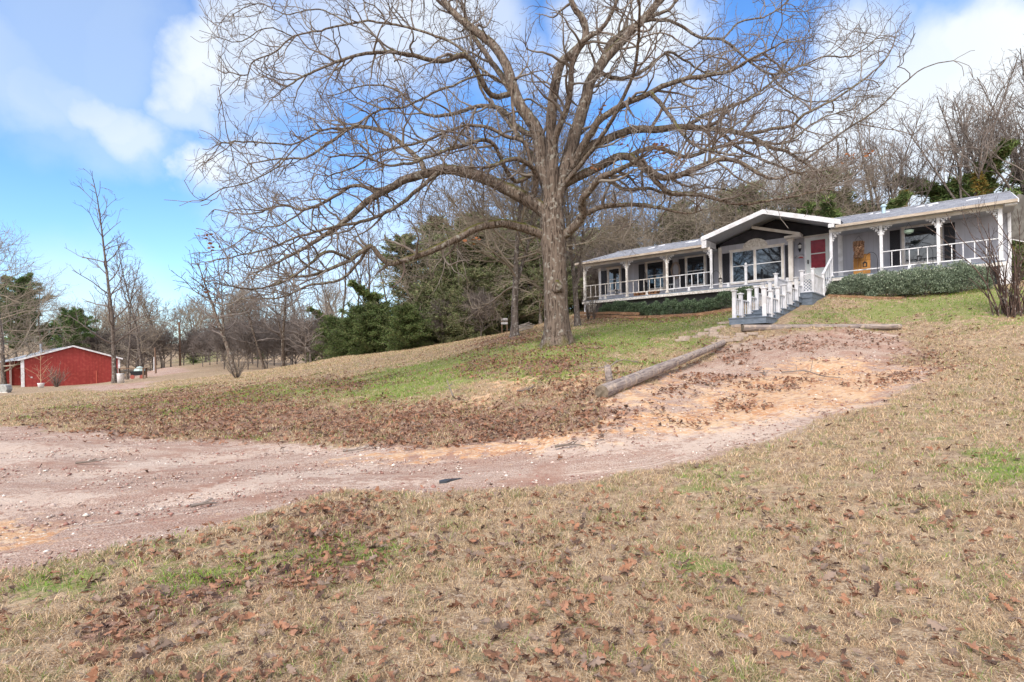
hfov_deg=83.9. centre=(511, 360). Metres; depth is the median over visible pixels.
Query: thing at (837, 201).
bare tree
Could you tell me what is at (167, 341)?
thicket bush
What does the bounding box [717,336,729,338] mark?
flagstone
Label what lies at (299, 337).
thicket bush
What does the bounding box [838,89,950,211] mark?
bare tree
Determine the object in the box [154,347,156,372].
dark post
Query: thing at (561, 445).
fallen stick
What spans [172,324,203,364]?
thicket bush
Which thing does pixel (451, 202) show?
bare tree
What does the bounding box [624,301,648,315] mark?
shrub
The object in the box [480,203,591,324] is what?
bare tree
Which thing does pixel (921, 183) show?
bare tree
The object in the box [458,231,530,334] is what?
cedar tree
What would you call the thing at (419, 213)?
bare tree
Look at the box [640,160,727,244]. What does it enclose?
bare tree
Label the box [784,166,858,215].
tree
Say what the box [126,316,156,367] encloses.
bare tree
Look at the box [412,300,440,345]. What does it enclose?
juniper bush
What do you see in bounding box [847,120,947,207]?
bare tree
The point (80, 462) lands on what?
fallen stick
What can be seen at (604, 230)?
bare tree
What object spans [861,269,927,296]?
hedge shrub
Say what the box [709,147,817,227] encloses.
bare tree
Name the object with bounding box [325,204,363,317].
bare tree
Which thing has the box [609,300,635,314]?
shrub
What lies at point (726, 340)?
flagstone
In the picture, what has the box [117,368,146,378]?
picnic table
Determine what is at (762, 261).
window
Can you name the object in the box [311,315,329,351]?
thicket bush
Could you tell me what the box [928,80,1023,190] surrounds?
bare tree
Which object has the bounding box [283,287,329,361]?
sapling
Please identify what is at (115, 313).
bare tree
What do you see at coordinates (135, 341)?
thicket bush
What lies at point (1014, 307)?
crepe myrtle
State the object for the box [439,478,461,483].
crushed can
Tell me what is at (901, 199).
cedar tree
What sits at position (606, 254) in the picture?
cedar tree
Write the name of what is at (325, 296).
bare tree
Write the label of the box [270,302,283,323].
bare tree
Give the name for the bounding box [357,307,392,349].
juniper bush
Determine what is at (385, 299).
bare tree
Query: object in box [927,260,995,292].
hedge shrub
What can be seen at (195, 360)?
cedar tree
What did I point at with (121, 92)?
sky
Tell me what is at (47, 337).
pine tree
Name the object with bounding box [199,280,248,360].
bare tree
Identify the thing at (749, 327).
log
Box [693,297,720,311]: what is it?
shrub
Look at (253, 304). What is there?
bare tree
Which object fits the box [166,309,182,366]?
bare tree
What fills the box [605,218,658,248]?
cedar tree
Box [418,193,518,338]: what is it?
bare tree
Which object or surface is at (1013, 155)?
bare tree
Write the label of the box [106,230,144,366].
bare tree
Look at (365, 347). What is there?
juniper bush
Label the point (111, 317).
bare tree
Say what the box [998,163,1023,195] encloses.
cedar tree
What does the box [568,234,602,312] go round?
cedar tree
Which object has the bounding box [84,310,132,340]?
bare tree
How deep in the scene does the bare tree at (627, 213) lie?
46.56 m
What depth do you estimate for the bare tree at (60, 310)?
113.15 m
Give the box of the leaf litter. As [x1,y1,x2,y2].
[0,286,1023,681]
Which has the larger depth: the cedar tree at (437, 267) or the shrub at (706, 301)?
the cedar tree at (437, 267)
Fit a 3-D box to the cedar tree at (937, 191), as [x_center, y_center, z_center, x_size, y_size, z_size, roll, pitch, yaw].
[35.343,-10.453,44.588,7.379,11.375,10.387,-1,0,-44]
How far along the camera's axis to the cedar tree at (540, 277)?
41.65 m
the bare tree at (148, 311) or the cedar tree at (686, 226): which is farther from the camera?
the bare tree at (148, 311)
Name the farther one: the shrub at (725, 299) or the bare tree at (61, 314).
the bare tree at (61, 314)
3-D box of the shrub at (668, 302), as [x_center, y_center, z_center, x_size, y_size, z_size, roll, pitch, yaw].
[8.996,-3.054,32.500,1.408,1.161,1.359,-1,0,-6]
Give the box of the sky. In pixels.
[0,0,1023,342]
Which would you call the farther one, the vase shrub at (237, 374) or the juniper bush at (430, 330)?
the juniper bush at (430, 330)
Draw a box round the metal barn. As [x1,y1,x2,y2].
[0,344,122,386]
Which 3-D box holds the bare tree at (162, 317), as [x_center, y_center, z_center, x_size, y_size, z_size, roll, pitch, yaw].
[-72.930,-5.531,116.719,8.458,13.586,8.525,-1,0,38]
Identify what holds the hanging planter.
hanging from the mobile home
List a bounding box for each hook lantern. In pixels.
[863,252,877,271]
[917,245,932,260]
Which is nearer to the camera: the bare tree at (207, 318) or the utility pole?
the utility pole
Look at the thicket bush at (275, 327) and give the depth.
77.60 m
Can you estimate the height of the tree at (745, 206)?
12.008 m
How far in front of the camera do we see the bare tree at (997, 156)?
41.76 m
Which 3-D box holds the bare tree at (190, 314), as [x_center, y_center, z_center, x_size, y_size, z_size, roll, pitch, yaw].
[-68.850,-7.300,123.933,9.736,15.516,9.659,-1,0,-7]
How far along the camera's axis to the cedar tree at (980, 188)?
40.28 m
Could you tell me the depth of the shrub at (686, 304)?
31.45 m
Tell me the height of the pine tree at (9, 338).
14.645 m
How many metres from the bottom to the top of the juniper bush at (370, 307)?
6.063 m
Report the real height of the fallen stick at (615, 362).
0.316 m
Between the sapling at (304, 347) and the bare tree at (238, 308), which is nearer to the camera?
the sapling at (304, 347)
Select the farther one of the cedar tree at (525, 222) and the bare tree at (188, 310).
the bare tree at (188, 310)
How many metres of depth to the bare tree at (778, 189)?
45.11 m
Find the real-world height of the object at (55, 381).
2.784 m
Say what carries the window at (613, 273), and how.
in the mobile home
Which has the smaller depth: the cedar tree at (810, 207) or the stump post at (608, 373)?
the stump post at (608, 373)
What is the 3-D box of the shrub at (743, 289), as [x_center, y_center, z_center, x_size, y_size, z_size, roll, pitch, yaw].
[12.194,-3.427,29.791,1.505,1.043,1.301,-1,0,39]
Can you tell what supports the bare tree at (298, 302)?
on the ground at (210, 368)
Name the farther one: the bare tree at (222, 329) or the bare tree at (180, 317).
the bare tree at (180, 317)
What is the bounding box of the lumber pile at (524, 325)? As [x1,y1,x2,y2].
[519,322,534,330]
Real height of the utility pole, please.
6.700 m
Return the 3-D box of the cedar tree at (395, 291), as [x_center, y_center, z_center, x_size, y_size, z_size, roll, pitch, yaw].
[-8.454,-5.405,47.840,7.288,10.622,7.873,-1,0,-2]
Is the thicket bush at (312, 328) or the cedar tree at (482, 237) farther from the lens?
the thicket bush at (312, 328)
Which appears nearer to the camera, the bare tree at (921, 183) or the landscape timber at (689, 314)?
the landscape timber at (689, 314)
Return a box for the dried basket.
[852,238,864,258]
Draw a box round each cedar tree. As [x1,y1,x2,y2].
[186,353,200,363]
[302,352,318,361]
[305,306,336,320]
[347,279,391,314]
[369,232,435,311]
[405,278,439,344]
[409,247,455,343]
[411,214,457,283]
[413,217,494,339]
[424,282,464,342]
[436,214,521,335]
[442,267,495,340]
[448,209,498,331]
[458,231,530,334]
[485,227,523,330]
[502,208,539,320]
[503,244,537,326]
[509,233,543,327]
[520,238,590,321]
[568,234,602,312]
[573,238,618,313]
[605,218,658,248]
[650,215,675,244]
[663,198,719,241]
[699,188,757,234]
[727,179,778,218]
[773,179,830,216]
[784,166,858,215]
[797,200,817,214]
[813,193,843,217]
[840,200,883,212]
[880,190,914,209]
[892,175,1023,269]
[933,176,998,201]
[942,137,1022,199]
[970,170,1014,271]
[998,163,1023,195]
[1005,180,1023,279]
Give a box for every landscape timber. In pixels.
[572,315,647,318]
[580,312,639,314]
[648,304,744,317]
[828,294,901,299]
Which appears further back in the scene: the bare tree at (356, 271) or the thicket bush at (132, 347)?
the thicket bush at (132, 347)
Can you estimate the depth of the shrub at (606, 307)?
34.83 m
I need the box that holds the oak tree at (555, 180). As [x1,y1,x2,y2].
[171,0,974,348]
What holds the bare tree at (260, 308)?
on the ground at (210, 368)
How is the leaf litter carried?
on the ground at (210, 368)
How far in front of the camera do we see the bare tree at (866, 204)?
43.55 m
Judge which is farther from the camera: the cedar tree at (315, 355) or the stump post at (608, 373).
the cedar tree at (315, 355)
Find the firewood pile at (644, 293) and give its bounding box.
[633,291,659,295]
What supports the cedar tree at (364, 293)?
on the ground at (210, 368)
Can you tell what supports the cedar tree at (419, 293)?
on the ground at (210, 368)
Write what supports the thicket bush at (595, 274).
on the ground at (210, 368)
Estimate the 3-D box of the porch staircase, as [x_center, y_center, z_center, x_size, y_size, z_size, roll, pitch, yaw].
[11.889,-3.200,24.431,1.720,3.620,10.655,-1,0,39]
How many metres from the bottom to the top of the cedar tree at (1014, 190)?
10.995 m
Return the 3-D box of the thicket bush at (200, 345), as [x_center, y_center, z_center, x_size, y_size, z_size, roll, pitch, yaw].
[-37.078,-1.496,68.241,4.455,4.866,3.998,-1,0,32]
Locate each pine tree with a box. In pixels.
[0,272,54,352]
[3,295,40,356]
[38,322,64,348]
[43,306,98,347]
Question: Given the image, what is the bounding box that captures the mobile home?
[575,191,1023,314]
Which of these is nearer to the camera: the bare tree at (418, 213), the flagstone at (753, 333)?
the flagstone at (753, 333)
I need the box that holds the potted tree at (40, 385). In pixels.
[20,351,55,387]
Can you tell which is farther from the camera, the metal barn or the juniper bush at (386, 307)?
the metal barn
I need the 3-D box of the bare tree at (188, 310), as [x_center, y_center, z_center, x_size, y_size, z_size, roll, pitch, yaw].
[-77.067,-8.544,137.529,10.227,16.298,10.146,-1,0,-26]
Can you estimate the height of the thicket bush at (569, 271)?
6.372 m
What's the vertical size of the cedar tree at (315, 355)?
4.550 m
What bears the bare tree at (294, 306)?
on the ground at (210, 368)
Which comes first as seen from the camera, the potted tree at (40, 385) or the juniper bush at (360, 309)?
the juniper bush at (360, 309)
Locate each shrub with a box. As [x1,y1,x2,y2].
[221,350,250,377]
[580,277,593,319]
[588,284,601,319]
[598,301,618,314]
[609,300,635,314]
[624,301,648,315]
[640,301,667,315]
[657,298,681,314]
[674,298,703,313]
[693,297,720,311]
[708,290,738,309]
[730,285,759,303]
[825,272,877,295]
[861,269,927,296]
[896,262,961,295]
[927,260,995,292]
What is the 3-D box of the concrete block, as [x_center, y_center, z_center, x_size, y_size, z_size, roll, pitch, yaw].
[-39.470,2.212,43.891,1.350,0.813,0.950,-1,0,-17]
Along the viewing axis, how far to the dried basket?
27.69 m
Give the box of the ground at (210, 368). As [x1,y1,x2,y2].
[0,280,1023,681]
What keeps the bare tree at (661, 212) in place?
on the ground at (210, 368)
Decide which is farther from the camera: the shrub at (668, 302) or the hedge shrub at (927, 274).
the shrub at (668, 302)
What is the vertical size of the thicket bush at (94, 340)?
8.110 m
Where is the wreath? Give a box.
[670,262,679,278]
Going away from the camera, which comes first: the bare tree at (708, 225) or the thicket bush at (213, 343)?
the bare tree at (708, 225)
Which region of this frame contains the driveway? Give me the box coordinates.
[0,328,934,572]
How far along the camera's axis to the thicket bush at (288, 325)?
63.45 m
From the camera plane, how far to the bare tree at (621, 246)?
43.45 m
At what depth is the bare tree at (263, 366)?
54.96 m
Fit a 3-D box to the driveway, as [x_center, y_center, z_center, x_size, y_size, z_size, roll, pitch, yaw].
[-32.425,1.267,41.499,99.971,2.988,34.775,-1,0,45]
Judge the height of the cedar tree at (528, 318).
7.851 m
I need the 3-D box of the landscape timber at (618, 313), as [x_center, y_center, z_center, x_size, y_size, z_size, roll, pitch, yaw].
[5.830,-2.840,34.333,4.017,0.483,0.160,-1,0,39]
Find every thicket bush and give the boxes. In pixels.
[79,330,123,359]
[90,328,133,364]
[100,322,135,366]
[118,329,162,366]
[121,322,168,370]
[124,319,170,367]
[142,322,189,367]
[170,335,196,364]
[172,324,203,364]
[187,332,217,366]
[189,322,232,364]
[196,322,225,363]
[199,320,251,368]
[216,317,247,361]
[219,316,243,358]
[224,323,272,369]
[232,314,276,367]
[238,312,266,363]
[251,319,285,368]
[260,311,291,365]
[263,322,302,365]
[270,315,315,363]
[279,314,320,361]
[281,311,307,364]
[289,309,317,360]
[290,311,325,360]
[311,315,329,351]
[421,291,456,343]
[450,283,505,336]
[522,249,594,304]
[572,244,608,301]
[588,232,635,286]
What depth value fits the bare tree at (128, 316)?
115.10 m
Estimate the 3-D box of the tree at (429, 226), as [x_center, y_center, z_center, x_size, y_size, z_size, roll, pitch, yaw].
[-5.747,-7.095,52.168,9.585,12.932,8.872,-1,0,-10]
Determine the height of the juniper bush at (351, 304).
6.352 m
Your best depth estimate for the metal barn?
65.47 m
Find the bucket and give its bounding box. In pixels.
[117,373,123,382]
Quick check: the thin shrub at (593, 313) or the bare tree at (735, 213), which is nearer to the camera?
the thin shrub at (593, 313)
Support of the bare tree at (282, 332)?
on the ground at (210, 368)
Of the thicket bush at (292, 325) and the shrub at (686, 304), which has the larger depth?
the thicket bush at (292, 325)
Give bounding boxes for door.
[804,235,829,278]
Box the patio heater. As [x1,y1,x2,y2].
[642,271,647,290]
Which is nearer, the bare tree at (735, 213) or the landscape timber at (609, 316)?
the landscape timber at (609, 316)
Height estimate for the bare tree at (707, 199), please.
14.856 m
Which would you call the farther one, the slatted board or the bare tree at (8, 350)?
the bare tree at (8, 350)
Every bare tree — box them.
[0,222,76,384]
[0,225,80,375]
[0,259,102,357]
[4,331,13,356]
[35,302,84,339]
[49,293,132,370]
[49,298,76,328]
[62,168,160,382]
[84,305,115,336]
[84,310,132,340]
[89,299,127,333]
[90,291,178,370]
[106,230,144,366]
[115,300,150,331]
[117,259,155,379]
[122,279,187,367]
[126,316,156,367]
[145,304,181,364]
[164,297,197,358]
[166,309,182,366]
[168,250,282,372]
[172,292,210,354]
[174,295,210,357]
[184,305,226,361]
[188,303,219,360]
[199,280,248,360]
[208,289,286,368]
[216,289,254,357]
[229,284,274,325]
[239,268,321,366]
[239,286,280,320]
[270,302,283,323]
[277,261,317,361]
[278,298,301,320]
[282,265,311,364]
[299,245,340,315]
[313,272,356,316]
[313,284,346,316]
[322,207,382,306]
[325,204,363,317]
[344,193,391,292]
[347,226,383,305]
[360,227,392,300]
[373,206,455,343]
[381,72,647,337]
[409,192,426,250]
[410,190,432,267]
[412,178,500,227]
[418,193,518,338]
[440,193,460,224]
[478,166,540,219]
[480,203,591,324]
[508,115,639,326]
[538,179,663,297]
[567,183,630,231]
[567,187,649,305]
[580,168,690,294]
[587,173,702,296]
[606,178,675,246]
[620,156,713,247]
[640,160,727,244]
[642,154,744,244]
[662,160,754,243]
[668,165,742,229]
[690,154,793,238]
[701,162,755,235]
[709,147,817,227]
[725,139,836,224]
[754,137,865,216]
[759,138,817,207]
[796,136,918,215]
[798,108,882,205]
[818,149,925,215]
[831,132,870,212]
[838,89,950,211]
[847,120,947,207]
[865,130,966,206]
[879,84,1007,200]
[887,48,1023,198]
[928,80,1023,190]
[930,34,1023,279]
[930,101,980,184]
[942,81,1023,192]
[967,56,1023,194]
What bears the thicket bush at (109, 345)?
on the ground at (210, 368)
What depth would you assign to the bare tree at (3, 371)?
66.23 m
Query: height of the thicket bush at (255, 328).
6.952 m
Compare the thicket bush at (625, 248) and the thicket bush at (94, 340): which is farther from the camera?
the thicket bush at (94, 340)
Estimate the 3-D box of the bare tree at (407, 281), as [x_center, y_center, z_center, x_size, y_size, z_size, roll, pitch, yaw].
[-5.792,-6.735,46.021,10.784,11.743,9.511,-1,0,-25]
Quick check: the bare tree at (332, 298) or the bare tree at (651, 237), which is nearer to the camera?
the bare tree at (651, 237)
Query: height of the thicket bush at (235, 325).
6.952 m
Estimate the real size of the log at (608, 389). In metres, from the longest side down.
10.075 x 0.273 x 0.263 m
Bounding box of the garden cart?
[123,366,144,378]
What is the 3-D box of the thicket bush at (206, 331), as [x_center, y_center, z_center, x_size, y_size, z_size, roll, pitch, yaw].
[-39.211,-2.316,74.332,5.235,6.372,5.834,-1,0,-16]
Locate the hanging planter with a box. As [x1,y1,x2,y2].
[904,224,913,233]
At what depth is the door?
30.22 m
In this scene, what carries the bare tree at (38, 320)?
on the ground at (210, 368)
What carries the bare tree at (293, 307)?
on the ground at (210, 368)
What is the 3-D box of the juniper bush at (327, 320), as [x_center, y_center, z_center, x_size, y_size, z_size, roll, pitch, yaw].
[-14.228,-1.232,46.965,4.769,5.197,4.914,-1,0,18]
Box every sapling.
[279,296,327,363]
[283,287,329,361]
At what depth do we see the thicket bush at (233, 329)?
85.21 m
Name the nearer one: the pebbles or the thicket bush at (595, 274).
the pebbles
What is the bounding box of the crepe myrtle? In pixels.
[924,192,1023,317]
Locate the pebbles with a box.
[0,331,927,570]
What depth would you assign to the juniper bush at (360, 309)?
44.30 m
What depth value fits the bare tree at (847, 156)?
47.97 m
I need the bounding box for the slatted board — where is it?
[853,253,870,273]
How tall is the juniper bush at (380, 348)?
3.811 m
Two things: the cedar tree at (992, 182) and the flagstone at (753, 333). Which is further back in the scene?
the cedar tree at (992, 182)
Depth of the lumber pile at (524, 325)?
36.74 m
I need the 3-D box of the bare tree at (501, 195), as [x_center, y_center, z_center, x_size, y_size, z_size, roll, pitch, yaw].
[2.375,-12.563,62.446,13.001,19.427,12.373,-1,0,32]
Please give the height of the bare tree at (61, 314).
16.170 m
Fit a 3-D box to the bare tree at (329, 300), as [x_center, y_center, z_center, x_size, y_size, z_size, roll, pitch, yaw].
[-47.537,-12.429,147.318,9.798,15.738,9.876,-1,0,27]
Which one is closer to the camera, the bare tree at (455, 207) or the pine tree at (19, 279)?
the bare tree at (455, 207)
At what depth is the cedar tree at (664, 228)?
51.98 m
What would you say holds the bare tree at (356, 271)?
on the ground at (210, 368)
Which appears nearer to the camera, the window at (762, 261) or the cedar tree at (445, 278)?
the window at (762, 261)
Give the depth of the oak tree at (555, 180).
19.09 m
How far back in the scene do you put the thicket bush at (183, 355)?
91.65 m
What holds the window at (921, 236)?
in the mobile home
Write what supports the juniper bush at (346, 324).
on the ground at (210, 368)
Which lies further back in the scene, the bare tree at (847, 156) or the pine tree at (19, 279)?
the pine tree at (19, 279)
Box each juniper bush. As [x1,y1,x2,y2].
[310,313,346,356]
[320,318,360,358]
[322,305,374,359]
[331,301,369,330]
[338,310,393,355]
[339,300,389,351]
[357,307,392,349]
[372,317,394,352]
[377,302,438,351]
[384,303,411,345]
[386,307,441,345]
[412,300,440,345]
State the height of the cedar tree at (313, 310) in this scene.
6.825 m
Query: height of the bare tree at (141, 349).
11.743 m
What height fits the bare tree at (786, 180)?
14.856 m
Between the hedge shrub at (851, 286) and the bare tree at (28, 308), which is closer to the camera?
the hedge shrub at (851, 286)
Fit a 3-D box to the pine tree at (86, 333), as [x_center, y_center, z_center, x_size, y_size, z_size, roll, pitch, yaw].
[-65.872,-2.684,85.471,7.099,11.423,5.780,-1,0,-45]
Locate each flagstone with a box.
[716,339,731,341]
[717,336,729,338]
[730,338,741,340]
[747,332,758,334]
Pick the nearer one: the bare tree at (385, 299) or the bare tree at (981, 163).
the bare tree at (981, 163)
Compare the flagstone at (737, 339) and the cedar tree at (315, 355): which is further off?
the cedar tree at (315, 355)
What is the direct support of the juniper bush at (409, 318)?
on the ground at (210, 368)
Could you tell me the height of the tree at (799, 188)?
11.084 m
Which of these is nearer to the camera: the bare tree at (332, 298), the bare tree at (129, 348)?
the bare tree at (129, 348)
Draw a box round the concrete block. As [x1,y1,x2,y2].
[0,384,11,392]
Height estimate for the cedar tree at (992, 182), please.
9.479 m
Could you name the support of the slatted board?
on the mobile home
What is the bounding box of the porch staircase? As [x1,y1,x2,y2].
[728,257,832,324]
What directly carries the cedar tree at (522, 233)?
on the ground at (210, 368)
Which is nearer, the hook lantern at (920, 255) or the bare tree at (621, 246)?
the hook lantern at (920, 255)
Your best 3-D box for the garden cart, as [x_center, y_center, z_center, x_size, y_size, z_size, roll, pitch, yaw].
[-36.318,1.169,54.918,1.858,1.210,0.985,-1,0,-17]
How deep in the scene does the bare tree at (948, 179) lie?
47.85 m
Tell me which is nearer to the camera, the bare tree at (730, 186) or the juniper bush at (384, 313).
the juniper bush at (384, 313)
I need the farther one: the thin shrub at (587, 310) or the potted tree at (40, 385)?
the potted tree at (40, 385)
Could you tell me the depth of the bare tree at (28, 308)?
76.65 m
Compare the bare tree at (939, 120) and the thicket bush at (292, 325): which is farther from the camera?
the thicket bush at (292, 325)
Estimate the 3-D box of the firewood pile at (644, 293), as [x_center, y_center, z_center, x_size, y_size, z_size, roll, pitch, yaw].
[8.354,-4.141,35.392,1.602,0.362,0.545,-1,0,39]
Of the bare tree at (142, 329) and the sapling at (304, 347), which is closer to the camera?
the sapling at (304, 347)
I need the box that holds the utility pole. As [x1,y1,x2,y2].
[178,322,180,365]
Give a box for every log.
[595,340,725,397]
[741,324,901,330]
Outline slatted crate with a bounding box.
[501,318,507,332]
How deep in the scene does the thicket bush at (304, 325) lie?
73.37 m
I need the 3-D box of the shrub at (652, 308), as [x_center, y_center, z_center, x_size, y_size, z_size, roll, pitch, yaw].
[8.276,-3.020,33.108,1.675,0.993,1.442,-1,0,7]
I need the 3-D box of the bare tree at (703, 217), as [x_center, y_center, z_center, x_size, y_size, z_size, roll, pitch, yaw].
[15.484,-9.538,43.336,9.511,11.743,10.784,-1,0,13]
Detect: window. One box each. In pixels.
[606,266,620,291]
[645,260,665,290]
[684,254,705,286]
[729,243,784,284]
[900,222,942,264]
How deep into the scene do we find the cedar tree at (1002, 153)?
42.57 m
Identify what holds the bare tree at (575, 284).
on the ground at (210, 368)
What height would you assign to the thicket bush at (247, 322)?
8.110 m
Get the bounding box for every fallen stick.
[75,458,107,463]
[190,498,217,507]
[343,443,369,451]
[555,440,584,447]
[591,359,639,368]
[782,358,840,377]
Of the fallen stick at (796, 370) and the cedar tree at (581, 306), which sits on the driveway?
the fallen stick at (796, 370)
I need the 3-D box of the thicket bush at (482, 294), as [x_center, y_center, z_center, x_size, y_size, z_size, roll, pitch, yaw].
[-2.167,-3.485,39.778,3.819,4.171,3.427,-1,0,44]
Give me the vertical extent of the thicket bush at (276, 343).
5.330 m
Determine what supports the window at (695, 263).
in the mobile home
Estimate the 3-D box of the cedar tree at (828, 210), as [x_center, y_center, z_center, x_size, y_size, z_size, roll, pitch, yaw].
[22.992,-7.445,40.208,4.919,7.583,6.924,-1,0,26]
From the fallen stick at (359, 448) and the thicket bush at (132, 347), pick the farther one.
the thicket bush at (132, 347)
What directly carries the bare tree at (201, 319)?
on the ground at (210, 368)
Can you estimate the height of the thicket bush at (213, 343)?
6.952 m
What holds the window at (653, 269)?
in the mobile home
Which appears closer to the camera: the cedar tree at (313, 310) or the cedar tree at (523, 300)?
the cedar tree at (523, 300)
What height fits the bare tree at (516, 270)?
12.153 m
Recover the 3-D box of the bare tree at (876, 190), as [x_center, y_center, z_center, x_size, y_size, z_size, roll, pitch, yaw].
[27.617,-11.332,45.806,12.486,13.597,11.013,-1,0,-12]
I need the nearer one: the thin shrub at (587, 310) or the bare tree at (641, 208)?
the thin shrub at (587, 310)
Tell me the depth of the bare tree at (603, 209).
54.59 m
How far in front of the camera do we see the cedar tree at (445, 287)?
41.84 m
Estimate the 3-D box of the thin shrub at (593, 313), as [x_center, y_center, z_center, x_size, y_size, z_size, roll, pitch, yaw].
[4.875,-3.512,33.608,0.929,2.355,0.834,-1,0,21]
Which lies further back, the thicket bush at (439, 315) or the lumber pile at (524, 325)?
the thicket bush at (439, 315)
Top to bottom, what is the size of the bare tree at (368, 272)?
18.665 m
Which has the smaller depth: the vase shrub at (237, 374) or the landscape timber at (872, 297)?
the landscape timber at (872, 297)
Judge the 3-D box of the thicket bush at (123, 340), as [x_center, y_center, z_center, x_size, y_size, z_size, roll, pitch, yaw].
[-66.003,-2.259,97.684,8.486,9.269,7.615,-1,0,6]
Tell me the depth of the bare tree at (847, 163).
52.63 m
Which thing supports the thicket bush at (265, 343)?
on the ground at (210, 368)
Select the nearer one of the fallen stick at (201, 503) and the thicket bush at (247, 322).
the fallen stick at (201, 503)
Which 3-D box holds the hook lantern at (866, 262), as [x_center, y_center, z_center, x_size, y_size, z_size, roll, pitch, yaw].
[16.918,-4.646,26.921,0.610,0.941,0.180,-1,0,39]
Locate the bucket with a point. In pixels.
(120, 377)
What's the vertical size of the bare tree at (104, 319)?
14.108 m
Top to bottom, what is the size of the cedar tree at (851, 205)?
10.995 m
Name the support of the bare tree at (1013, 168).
on the ground at (210, 368)
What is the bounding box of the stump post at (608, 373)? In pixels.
[604,360,612,381]
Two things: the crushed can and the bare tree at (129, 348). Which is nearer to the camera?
the crushed can
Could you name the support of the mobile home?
on the ground at (210, 368)
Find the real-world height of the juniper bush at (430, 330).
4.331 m
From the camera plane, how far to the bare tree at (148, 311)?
99.81 m
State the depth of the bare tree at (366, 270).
64.33 m
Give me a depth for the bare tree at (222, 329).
44.03 m
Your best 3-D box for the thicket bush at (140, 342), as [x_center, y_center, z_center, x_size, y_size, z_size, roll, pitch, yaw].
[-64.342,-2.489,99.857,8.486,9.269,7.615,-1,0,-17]
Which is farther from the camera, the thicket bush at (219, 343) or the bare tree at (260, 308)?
the bare tree at (260, 308)
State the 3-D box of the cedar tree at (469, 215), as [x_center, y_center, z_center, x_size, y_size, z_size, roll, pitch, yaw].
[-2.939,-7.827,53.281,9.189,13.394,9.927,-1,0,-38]
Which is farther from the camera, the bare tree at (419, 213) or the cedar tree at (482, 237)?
the bare tree at (419, 213)
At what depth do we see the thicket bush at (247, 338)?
55.49 m
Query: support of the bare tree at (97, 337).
on the ground at (210, 368)

